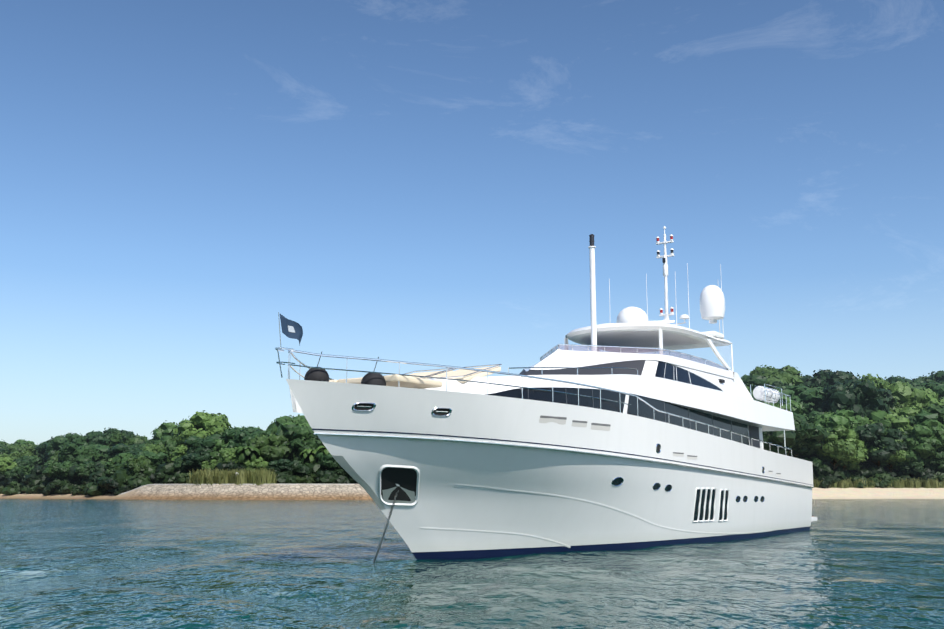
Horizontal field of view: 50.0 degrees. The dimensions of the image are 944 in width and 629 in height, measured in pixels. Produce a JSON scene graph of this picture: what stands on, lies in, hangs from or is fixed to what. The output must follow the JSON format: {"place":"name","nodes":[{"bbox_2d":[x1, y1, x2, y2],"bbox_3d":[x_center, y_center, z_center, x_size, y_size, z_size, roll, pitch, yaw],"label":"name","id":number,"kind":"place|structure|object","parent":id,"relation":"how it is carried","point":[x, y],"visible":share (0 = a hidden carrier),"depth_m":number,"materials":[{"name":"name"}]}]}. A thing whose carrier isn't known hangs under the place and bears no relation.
{"place":"outdoors","nodes":[
{"label":"outdoors","id":0,"kind":"place"},
{"bbox_2d":[0,499,943,628],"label":"water","id":1,"kind":"structure","parent":0,"point":[300,564],"depth_m":21.93,"materials":[{"name":"teal liquid"}]},
{"bbox_2d":[275,226,816,561],"bbox_3d":[4.632,2.272,36.746,7.133,14.150,32.747,-7,-12,33],"label":"yacht","id":2,"kind":"object","parent":1,"relation":"on","point":[630,429],"visible":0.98,"depth_m":29.38,"materials":[{"name":"white metal"}]},
{"bbox_2d":[0,484,943,499],"bbox_3d":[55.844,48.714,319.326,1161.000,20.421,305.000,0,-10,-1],"label":"beach","id":3,"kind":"structure","parent":0,"point":[260,492],"depth_m":216.82,"materials":[{"name":"sand"}]},
{"bbox_2d":[0,456,17,473],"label":"tree","id":4,"kind":"object","parent":3,"relation":"on","point":[7,464],"visible":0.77,"depth_m":257.75,"materials":[{"name":"green plant"}]},
{"bbox_2d":[0,472,19,486],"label":"tree","id":5,"kind":"object","parent":3,"relation":"on","point":[5,481],"visible":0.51,"depth_m":254.21,"materials":[{"name":"green plant"}]},
{"bbox_2d":[1,481,22,495],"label":"bush","id":6,"kind":"object","parent":3,"relation":"on","point":[14,489],"visible":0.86,"depth_m":249.40,"materials":[{"name":"green plant"}]},
{"bbox_2d":[3,465,23,479],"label":"tree","id":7,"kind":"object","parent":3,"relation":"on","point":[14,472],"visible":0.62,"depth_m":254.72,"materials":[{"name":"green plant"}]},
{"bbox_2d":[0,451,30,459],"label":"tree","id":8,"kind":"object","parent":3,"relation":"on","point":[14,455],"visible":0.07,"depth_m":272.56,"materials":[{"name":"green plant"}]},
{"bbox_2d":[12,458,32,466],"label":"tree","id":9,"kind":"object","parent":3,"relation":"on","point":[20,462],"visible":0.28,"depth_m":262.37,"materials":[{"name":"green plant"}]},
{"bbox_2d":[5,443,41,459],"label":"tree","id":10,"kind":"object","parent":3,"relation":"on","point":[24,448],"visible":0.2,"depth_m":280.54,"materials":[{"name":"green plant"}]},
{"bbox_2d":[20,465,33,477],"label":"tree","id":11,"kind":"object","parent":3,"relation":"on","point":[26,469],"visible":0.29,"depth_m":253.28,"materials":[{"name":"green plant"}]},
{"bbox_2d":[15,455,42,466],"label":"tree","id":12,"kind":"object","parent":3,"relation":"on","point":[36,460],"visible":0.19,"depth_m":270.24,"materials":[{"name":"green plant"}]},
{"bbox_2d":[18,463,47,485],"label":"bush","id":13,"kind":"object","parent":3,"relation":"on","point":[29,478],"visible":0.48,"depth_m":249.67,"materials":[{"name":"green plant"}]},
{"bbox_2d":[19,467,47,488],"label":"bush","id":14,"kind":"object","parent":3,"relation":"on","point":[39,474],"visible":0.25,"depth_m":250.95,"materials":[{"name":"green plant"}]},
{"bbox_2d":[21,478,46,493],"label":"bush","id":15,"kind":"object","parent":3,"relation":"on","point":[25,489],"visible":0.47,"depth_m":248.85,"materials":[{"name":"green plant"}]},
{"bbox_2d":[30,481,49,493],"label":"bush","id":16,"kind":"object","parent":3,"relation":"on","point":[41,485],"visible":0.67,"depth_m":247.23,"materials":[{"name":"green plant"}]},
{"bbox_2d":[33,440,50,464],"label":"tree","id":17,"kind":"object","parent":3,"relation":"on","point":[40,448],"visible":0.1,"depth_m":275.87,"materials":[{"name":"green plant"}]},
{"bbox_2d":[42,482,55,494],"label":"bush","id":18,"kind":"object","parent":3,"relation":"on","point":[49,489],"visible":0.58,"depth_m":243.25,"materials":[{"name":"green plant"}]},
{"bbox_2d":[42,460,74,479],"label":"tree","id":19,"kind":"object","parent":3,"relation":"on","point":[55,468],"visible":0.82,"depth_m":245.32,"materials":[{"name":"green plant"}]},
{"bbox_2d":[52,478,75,494],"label":"bush","id":20,"kind":"object","parent":3,"relation":"on","point":[62,486],"visible":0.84,"depth_m":242.03,"materials":[{"name":"green plant"}]},
{"bbox_2d":[43,433,89,456],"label":"tree","id":21,"kind":"object","parent":3,"relation":"on","point":[58,442],"visible":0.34,"depth_m":270.77,"materials":[{"name":"green plant"}]},
{"bbox_2d":[60,465,80,483],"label":"tree","id":22,"kind":"object","parent":3,"relation":"on","point":[73,477],"visible":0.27,"depth_m":245.11,"materials":[{"name":"green plant"}]},
{"bbox_2d":[56,443,109,463],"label":"tree","id":23,"kind":"object","parent":3,"relation":"on","point":[71,452],"visible":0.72,"depth_m":256.91,"materials":[{"name":"green plant"}]},
{"bbox_2d":[74,461,96,478],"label":"tree","id":24,"kind":"object","parent":3,"relation":"on","point":[84,469],"visible":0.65,"depth_m":243.18,"materials":[{"name":"green plant"}]},
{"bbox_2d":[78,443,109,454],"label":"tree","id":25,"kind":"object","parent":3,"relation":"on","point":[103,448],"visible":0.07,"depth_m":264.42,"materials":[{"name":"green plant"}]},
{"bbox_2d":[83,475,108,496],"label":"bush","id":26,"kind":"object","parent":3,"relation":"on","point":[92,489],"visible":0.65,"depth_m":232.69,"materials":[{"name":"green plant"}]},
{"bbox_2d":[93,461,105,471],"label":"tree","id":27,"kind":"object","parent":3,"relation":"on","point":[99,466],"visible":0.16,"depth_m":243.86,"materials":[{"name":"green plant"}]},
{"bbox_2d":[95,475,117,491],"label":"bush","id":28,"kind":"object","parent":3,"relation":"on","point":[100,480],"visible":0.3,"depth_m":231.68,"materials":[{"name":"green plant"}]},
{"bbox_2d":[84,428,137,447],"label":"tree","id":29,"kind":"object","parent":3,"relation":"on","point":[99,437],"visible":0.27,"depth_m":271.60,"materials":[{"name":"green plant"}]},
{"bbox_2d":[103,462,120,476],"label":"tree","id":30,"kind":"object","parent":3,"relation":"on","point":[108,465],"visible":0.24,"depth_m":237.17,"materials":[{"name":"green plant"}]},
{"bbox_2d":[101,478,130,495],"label":"bush","id":31,"kind":"object","parent":3,"relation":"on","point":[111,485],"visible":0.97,"depth_m":230.11,"materials":[{"name":"green plant"}]},
{"bbox_2d":[112,453,134,464],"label":"tree","id":32,"kind":"object","parent":3,"relation":"on","point":[121,458],"visible":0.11,"depth_m":245.44,"materials":[{"name":"green plant"}]},
{"bbox_2d":[107,442,146,457],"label":"tree","id":33,"kind":"object","parent":3,"relation":"on","point":[114,451],"visible":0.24,"depth_m":253.00,"materials":[{"name":"green plant"}]},
{"bbox_2d":[106,430,149,447],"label":"tree","id":34,"kind":"object","parent":3,"relation":"on","point":[116,438],"visible":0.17,"depth_m":268.35,"materials":[{"name":"green plant"}]},
{"bbox_2d":[111,464,152,488],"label":"bush","id":35,"kind":"object","parent":3,"relation":"on","point":[134,482],"visible":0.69,"depth_m":232.12,"materials":[{"name":"green plant"}]},
{"bbox_2d":[123,455,151,474],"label":"tree","id":36,"kind":"object","parent":3,"relation":"on","point":[132,465],"visible":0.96,"depth_m":234.51,"materials":[{"name":"green plant"}]},
{"bbox_2d":[134,450,169,465],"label":"tree","id":37,"kind":"object","parent":3,"relation":"on","point":[156,459],"visible":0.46,"depth_m":238.92,"materials":[{"name":"green plant"}]},
{"bbox_2d":[141,443,171,462],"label":"tree","id":38,"kind":"object","parent":3,"relation":"on","point":[156,448],"visible":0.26,"depth_m":244.14,"materials":[{"name":"green plant"}]},
{"bbox_2d":[143,463,174,475],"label":"bush","id":39,"kind":"object","parent":3,"relation":"on","point":[149,471],"visible":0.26,"depth_m":234.15,"materials":[{"name":"green plant"}]},
{"bbox_2d":[142,462,176,481],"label":"bush","id":40,"kind":"object","parent":3,"relation":"on","point":[157,468],"visible":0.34,"depth_m":233.47,"materials":[{"name":"green plant"}]},
{"bbox_2d":[151,420,177,443],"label":"tree","id":41,"kind":"object","parent":3,"relation":"on","point":[161,430],"visible":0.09,"depth_m":256.59,"materials":[{"name":"green plant"}]},
{"bbox_2d":[155,471,174,483],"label":"bush","id":42,"kind":"object","parent":3,"relation":"on","point":[163,478],"visible":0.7,"depth_m":229.87,"materials":[{"name":"green plant"}]},
{"bbox_2d":[153,435,178,459],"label":"tree","id":43,"kind":"object","parent":3,"relation":"on","point":[169,443],"visible":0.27,"depth_m":246.58,"materials":[{"name":"green plant"}]},
{"bbox_2d":[159,463,191,480],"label":"bush","id":44,"kind":"object","parent":3,"relation":"on","point":[167,469],"visible":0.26,"depth_m":231.59,"materials":[{"name":"green plant"}]},
{"bbox_2d":[170,445,187,462],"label":"tree","id":45,"kind":"object","parent":3,"relation":"on","point":[179,450],"visible":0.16,"depth_m":241.91,"materials":[{"name":"green plant"}]},
{"bbox_2d":[175,472,190,483],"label":"bush","id":46,"kind":"object","parent":3,"relation":"on","point":[181,477],"visible":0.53,"depth_m":226.88,"materials":[{"name":"green plant"}]},
{"bbox_2d":[173,454,195,470],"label":"tree","id":47,"kind":"object","parent":3,"relation":"on","point":[177,464],"visible":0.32,"depth_m":233.94,"materials":[{"name":"green plant"}]},
{"bbox_2d":[181,452,212,470],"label":"tree","id":48,"kind":"object","parent":3,"relation":"on","point":[195,460],"visible":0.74,"depth_m":230.28,"materials":[{"name":"green plant"}]},
{"bbox_2d":[170,410,231,446],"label":"tree","id":49,"kind":"object","parent":3,"relation":"on","point":[201,424],"visible":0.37,"depth_m":245.15,"materials":[{"name":"green plant"}]},
{"bbox_2d":[182,433,222,454],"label":"tree","id":50,"kind":"object","parent":3,"relation":"on","point":[202,446],"visible":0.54,"depth_m":235.13,"materials":[{"name":"green plant"}]},
{"bbox_2d":[201,459,216,470],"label":"bush","id":51,"kind":"object","parent":3,"relation":"on","point":[207,466],"visible":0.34,"depth_m":230.05,"materials":[{"name":"green plant"}]},
{"bbox_2d":[209,439,228,460],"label":"tree","id":52,"kind":"object","parent":3,"relation":"on","point":[214,454],"visible":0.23,"depth_m":234.85,"materials":[{"name":"green plant"}]},
{"bbox_2d":[212,460,245,472],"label":"bush","id":53,"kind":"object","parent":3,"relation":"on","point":[230,465],"visible":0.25,"depth_m":225.37,"materials":[{"name":"green plant"}]},
{"bbox_2d":[215,446,247,464],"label":"tree","id":54,"kind":"object","parent":3,"relation":"on","point":[229,454],"visible":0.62,"depth_m":227.32,"materials":[{"name":"green plant"}]},
{"bbox_2d":[119,484,350,494],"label":"stone embankment","id":55,"kind":"structure","parent":3,"relation":"on","point":[223,484],"depth_m":218.20,"materials":[{"name":"stone"}]},
{"bbox_2d":[231,470,248,484],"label":"reed","id":56,"kind":"object","parent":3,"relation":"on","point":[241,479],"visible":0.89,"depth_m":215.67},
{"bbox_2d":[221,426,270,447],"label":"tree","id":57,"kind":"object","parent":3,"relation":"on","point":[235,437],"visible":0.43,"depth_m":233.50,"materials":[{"name":"green plant"}]},
{"bbox_2d":[235,445,260,463],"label":"palm","id":58,"kind":"object","parent":3,"relation":"on","point":[246,449],"visible":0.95,"depth_m":226.34,"materials":[{"name":"green plant"}]},
{"bbox_2d":[243,457,268,471],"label":"bush","id":59,"kind":"object","parent":3,"relation":"on","point":[251,464],"visible":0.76,"depth_m":225.71,"materials":[{"name":"green plant"}]},
{"bbox_2d":[253,468,274,484],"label":"reed","id":60,"kind":"object","parent":3,"relation":"on","point":[264,471],"visible":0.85,"depth_m":215.47,"materials":[{"name":"plant"}]},
{"bbox_2d":[239,432,291,461],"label":"tree","id":61,"kind":"object","parent":3,"relation":"on","point":[269,447],"visible":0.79,"depth_m":229.96,"materials":[{"name":"green plant"}]},
{"bbox_2d":[267,459,294,471],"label":"bush","id":62,"kind":"object","parent":3,"relation":"on","point":[276,465],"visible":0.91,"depth_m":223.80,"materials":[{"name":"green plant"}]},
{"bbox_2d":[273,470,296,483],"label":"bush","id":63,"kind":"object","parent":3,"relation":"on","point":[284,479],"visible":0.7,"depth_m":220.95,"materials":[{"name":"green plant"}]},
{"bbox_2d":[266,414,308,434],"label":"tree","id":64,"kind":"object","parent":3,"relation":"on","point":[277,423],"visible":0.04,"depth_m":252.53,"materials":[{"name":"green plant"}]},
{"bbox_2d":[276,424,323,463],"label":"tree","id":65,"kind":"object","parent":3,"relation":"on","point":[301,439],"visible":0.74,"depth_m":233.02,"materials":[{"name":"green plant"}]},
{"bbox_2d":[292,460,317,476],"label":"bush","id":66,"kind":"object","parent":3,"relation":"on","point":[300,468],"visible":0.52,"depth_m":224.59,"materials":[{"name":"green plant"}]},
{"bbox_2d":[295,473,315,483],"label":"bush","id":67,"kind":"object","parent":3,"relation":"on","point":[304,479],"visible":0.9,"depth_m":223.25,"materials":[{"name":"green plant"}]},
{"bbox_2d":[299,448,318,462],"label":"palm","id":68,"kind":"object","parent":3,"relation":"on","point":[312,458],"visible":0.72,"depth_m":230.35,"materials":[{"name":"green plant"}]},
{"bbox_2d":[305,461,333,473],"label":"bush","id":69,"kind":"object","parent":3,"relation":"on","point":[316,467],"visible":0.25,"depth_m":227.62,"materials":[{"name":"green plant"}]},
{"bbox_2d":[314,451,338,469],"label":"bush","id":70,"kind":"object","parent":3,"relation":"on","point":[328,460],"visible":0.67,"depth_m":226.56,"materials":[{"name":"green plant"}]},
{"bbox_2d":[315,468,349,483],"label":"bush","id":71,"kind":"object","parent":3,"relation":"on","point":[337,477],"visible":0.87,"depth_m":222.07,"materials":[{"name":"green plant"}]},
{"bbox_2d":[741,374,788,389],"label":"tree","id":72,"kind":"object","parent":3,"relation":"on","point":[756,380],"visible":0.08,"depth_m":284.62,"materials":[{"name":"green plant"}]},
{"bbox_2d":[764,446,787,454],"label":"tree","id":73,"kind":"object","parent":3,"relation":"on","point":[780,450],"visible":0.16,"depth_m":248.76,"materials":[{"name":"green plant"}]},
{"bbox_2d":[749,365,803,385],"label":"tree","id":74,"kind":"object","parent":3,"relation":"on","point":[789,374],"visible":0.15,"depth_m":289.58,"materials":[{"name":"green plant"}]},
{"bbox_2d":[763,394,808,419],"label":"tree","id":75,"kind":"object","parent":3,"relation":"on","point":[796,407],"visible":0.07,"depth_m":263.27,"materials":[{"name":"green plant"}]},
{"bbox_2d":[762,412,830,456],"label":"tree","id":76,"kind":"object","parent":3,"relation":"on","point":[805,437],"visible":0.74,"depth_m":248.93,"materials":[{"name":"green plant"}]},
{"bbox_2d":[773,383,827,414],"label":"tree","id":77,"kind":"object","parent":3,"relation":"on","point":[811,399],"visible":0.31,"depth_m":276.01,"materials":[{"name":"green plant"}]},
{"bbox_2d":[798,455,826,473],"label":"tree","id":78,"kind":"object","parent":3,"relation":"on","point":[816,462],"visible":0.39,"depth_m":252.88,"materials":[{"name":"green plant"}]},
{"bbox_2d":[804,411,823,423],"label":"tree","id":79,"kind":"object","parent":3,"relation":"on","point":[812,415],"visible":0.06,"depth_m":268.01,"materials":[{"name":"green plant"}]},
{"bbox_2d":[813,466,830,478],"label":"bush","id":80,"kind":"object","parent":3,"relation":"on","point":[824,471],"visible":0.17,"depth_m":251.10,"materials":[{"name":"green plant"}]},
{"bbox_2d":[814,474,837,488],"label":"bush","id":81,"kind":"object","parent":3,"relation":"on","point":[827,481],"visible":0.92,"depth_m":248.11,"materials":[{"name":"green plant"}]},
{"bbox_2d":[799,369,859,387],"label":"tree","id":82,"kind":"object","parent":3,"relation":"on","point":[821,378],"visible":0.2,"depth_m":293.31,"materials":[{"name":"green plant"}]},
{"bbox_2d":[812,424,860,469],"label":"tree","id":83,"kind":"object","parent":3,"relation":"on","point":[833,444],"visible":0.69,"depth_m":252.41,"materials":[{"name":"green plant"}]},
{"bbox_2d":[811,409,861,439],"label":"tree","id":84,"kind":"object","parent":3,"relation":"on","point":[841,417],"visible":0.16,"depth_m":258.55,"materials":[{"name":"green plant"}]},
{"bbox_2d":[833,468,847,479],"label":"bush","id":85,"kind":"object","parent":3,"relation":"on","point":[839,473],"visible":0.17,"depth_m":253.00,"materials":[{"name":"green plant"}]},
{"bbox_2d":[817,436,867,470],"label":"tree","id":86,"kind":"object","parent":3,"relation":"on","point":[855,460],"visible":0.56,"depth_m":253.10,"materials":[{"name":"green plant"}]},
{"bbox_2d":[845,475,867,487],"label":"bush","id":87,"kind":"object","parent":3,"relation":"on","point":[860,484],"visible":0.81,"depth_m":251.12,"materials":[{"name":"green plant"}]},
{"bbox_2d":[817,377,896,417],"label":"tree","id":88,"kind":"object","parent":3,"relation":"on","point":[864,398],"visible":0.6,"depth_m":266.69,"materials":[{"name":"green plant"}]},
{"bbox_2d":[851,463,884,477],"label":"bush","id":89,"kind":"object","parent":3,"relation":"on","point":[866,472],"visible":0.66,"depth_m":255.35,"materials":[{"name":"green plant"}]},
{"bbox_2d":[854,410,892,436],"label":"tree","id":90,"kind":"object","parent":3,"relation":"on","point":[877,416],"visible":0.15,"depth_m":262.58,"materials":[{"name":"green plant"}]},
{"bbox_2d":[854,422,909,466],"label":"tree","id":91,"kind":"object","parent":3,"relation":"on","point":[869,434],"visible":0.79,"depth_m":255.38,"materials":[{"name":"green plant"}]},
{"bbox_2d":[872,475,892,487],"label":"bush","id":92,"kind":"object","parent":3,"relation":"on","point":[883,483],"visible":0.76,"depth_m":250.90,"materials":[{"name":"green plant"}]},
{"bbox_2d":[868,472,898,487],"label":"bush","id":93,"kind":"object","parent":3,"relation":"on","point":[878,477],"visible":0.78,"depth_m":251.87,"materials":[{"name":"green plant"}]},
{"bbox_2d":[868,437,907,471],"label":"tree","id":94,"kind":"object","parent":3,"relation":"on","point":[891,461],"visible":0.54,"depth_m":256.25,"materials":[{"name":"green plant"}]},
{"bbox_2d":[859,373,927,411],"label":"tree","id":95,"kind":"object","parent":3,"relation":"on","point":[905,394],"visible":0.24,"depth_m":275.38,"materials":[{"name":"green plant"}]},
{"bbox_2d":[869,405,921,435],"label":"tree","id":96,"kind":"object","parent":3,"relation":"on","point":[897,418],"visible":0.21,"depth_m":260.44,"materials":[{"name":"green plant"}]},
{"bbox_2d":[894,450,924,476],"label":"tree","id":97,"kind":"object","parent":3,"relation":"on","point":[914,464],"visible":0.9,"depth_m":254.81,"materials":[{"name":"green plant"}]},
{"bbox_2d":[885,375,939,386],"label":"tree","id":98,"kind":"object","parent":3,"relation":"on","point":[892,379],"visible":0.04,"depth_m":298.99,"materials":[{"name":"green plant"}]},
{"bbox_2d":[888,408,938,425],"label":"tree","id":99,"kind":"object","parent":3,"relation":"on","point":[921,417],"visible":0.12,"depth_m":259.66,"materials":[{"name":"green plant"}]},
{"bbox_2d":[909,467,935,485],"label":"bush","id":100,"kind":"object","parent":3,"relation":"on","point":[928,475],"visible":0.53,"depth_m":253.87,"materials":[{"name":"green plant"}]},
{"bbox_2d":[905,419,943,467],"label":"tree","id":101,"kind":"object","parent":3,"relation":"on","point":[922,442],"visible":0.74,"depth_m":255.67,"materials":[{"name":"green plant"}]},
{"bbox_2d":[908,387,943,408],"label":"tree","id":102,"kind":"object","parent":3,"relation":"on","point":[931,395],"visible":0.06,"depth_m":275.62,"materials":[{"name":"green plant"}]},
{"bbox_2d":[910,380,943,399],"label":"tree","id":103,"kind":"object","parent":3,"relation":"on","point":[935,387],"visible":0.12,"depth_m":289.88,"materials":[{"name":"green plant"}]},
{"bbox_2d":[913,370,943,381],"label":"tree","id":104,"kind":"object","parent":3,"relation":"on","point":[938,374],"visible":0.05,"depth_m":311.77,"materials":[{"name":"green plant"}]},
{"bbox_2d":[917,398,943,409],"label":"tree","id":105,"kind":"object","parent":3,"relation":"on","point":[934,402],"visible":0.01,"depth_m":273.36,"materials":[{"name":"green plant"}]},
{"bbox_2d":[920,403,943,437],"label":"tree","id":106,"kind":"object","parent":3,"relation":"on","point":[938,409],"visible":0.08,"depth_m":259.44,"materials":[{"name":"green plant"}]},
{"bbox_2d":[923,451,943,471],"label":"tree","id":107,"kind":"object","parent":3,"relation":"on","point":[936,465],"visible":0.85,"depth_m":256.29,"materials":[{"name":"green plant"}]},
{"bbox_2d":[0,0,943,444],"label":"sky","id":108,"kind":"structure","parent":0,"point":[418,181],"materials":[{"name":"blue"}]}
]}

